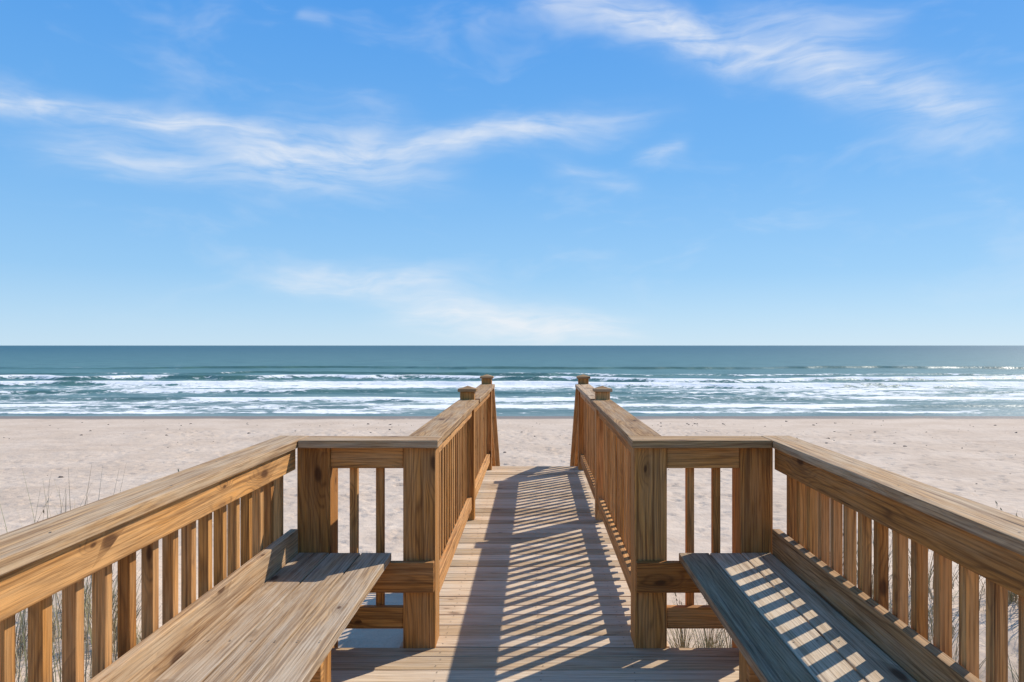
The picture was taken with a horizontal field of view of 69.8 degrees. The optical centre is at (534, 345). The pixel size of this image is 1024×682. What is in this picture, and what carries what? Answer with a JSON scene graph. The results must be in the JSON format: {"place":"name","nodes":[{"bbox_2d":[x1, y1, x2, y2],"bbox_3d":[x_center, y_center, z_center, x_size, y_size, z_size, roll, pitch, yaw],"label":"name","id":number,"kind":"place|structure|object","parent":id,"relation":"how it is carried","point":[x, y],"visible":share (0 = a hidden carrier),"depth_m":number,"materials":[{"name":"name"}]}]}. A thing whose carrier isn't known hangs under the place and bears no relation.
{"place":"outdoors","nodes":[
{"label":"outdoors","id":0,"kind":"place"},
{"bbox_2d":[3,421,1016,483],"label":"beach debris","id":1,"kind":"object","parent":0,"point":[506,452],"visible":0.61,"depth_m":39.36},
{"bbox_2d":[0,346,1023,415],"bbox_3d":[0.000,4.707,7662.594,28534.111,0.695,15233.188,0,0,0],"label":"sea","id":2,"kind":"structure","parent":0,"point":[526,380],"depth_m":103.10,"materials":[{"name":"liquid"}]},
{"bbox_2d":[0,416,1023,681],"bbox_3d":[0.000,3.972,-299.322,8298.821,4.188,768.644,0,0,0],"label":"sand","id":3,"kind":"structure","parent":0,"point":[984,466],"depth_m":29.29,"materials":[{"name":"beige sand"}]},
{"bbox_2d":[0,466,1023,681],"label":"dune grass","id":4,"kind":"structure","parent":3,"relation":"on","point":[88,628],"depth_m":5.38,"materials":[{"name":"plant"}]},
{"bbox_2d":[331,466,738,681],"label":"boardwalk","id":5,"kind":"structure","parent":3,"relation":"on","point":[535,588],"depth_m":4.09,"materials":[{"name":"brown wood"}]},
{"bbox_2d":[0,436,441,681],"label":"deck railing","id":6,"kind":"object","parent":5,"relation":"on","point":[239,493],"visible":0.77,"depth_m":2.44,"materials":[{"name":"brown wood"}]},
{"bbox_2d":[153,552,434,681],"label":"wooden bench","id":7,"kind":"object","parent":5,"relation":"on","point":[289,621],"visible":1,"depth_m":2.70,"materials":[{"name":"brown wood"}]},
{"bbox_2d":[403,374,499,647],"bbox_3d":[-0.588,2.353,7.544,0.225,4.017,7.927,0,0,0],"label":"walkway railing","id":8,"kind":"object","parent":5,"relation":"attached to","point":[442,482],"visible":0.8,"depth_m":4.43,"materials":[{"name":"brown wood"}]},
{"bbox_2d":[570,374,666,647],"bbox_3d":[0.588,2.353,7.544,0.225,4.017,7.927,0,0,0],"label":"walkway railing","id":9,"kind":"object","parent":5,"relation":"attached to","point":[627,482],"visible":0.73,"depth_m":4.43,"materials":[{"name":"brown wood"}]},
{"bbox_2d":[636,552,916,681],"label":"wooden bench","id":10,"kind":"object","parent":5,"relation":"on","point":[779,620],"visible":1,"depth_m":2.70,"materials":[{"name":"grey wood"}]},
{"bbox_2d":[628,436,1023,681],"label":"deck railing","id":11,"kind":"object","parent":5,"relation":"on","point":[830,494],"visible":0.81,"depth_m":2.58,"materials":[{"name":"brown wood"}]},
{"bbox_2d":[0,0,1023,345],"label":"sky","id":12,"kind":"structure","parent":0,"point":[173,172],"materials":[{"name":"blue"}]}
]}

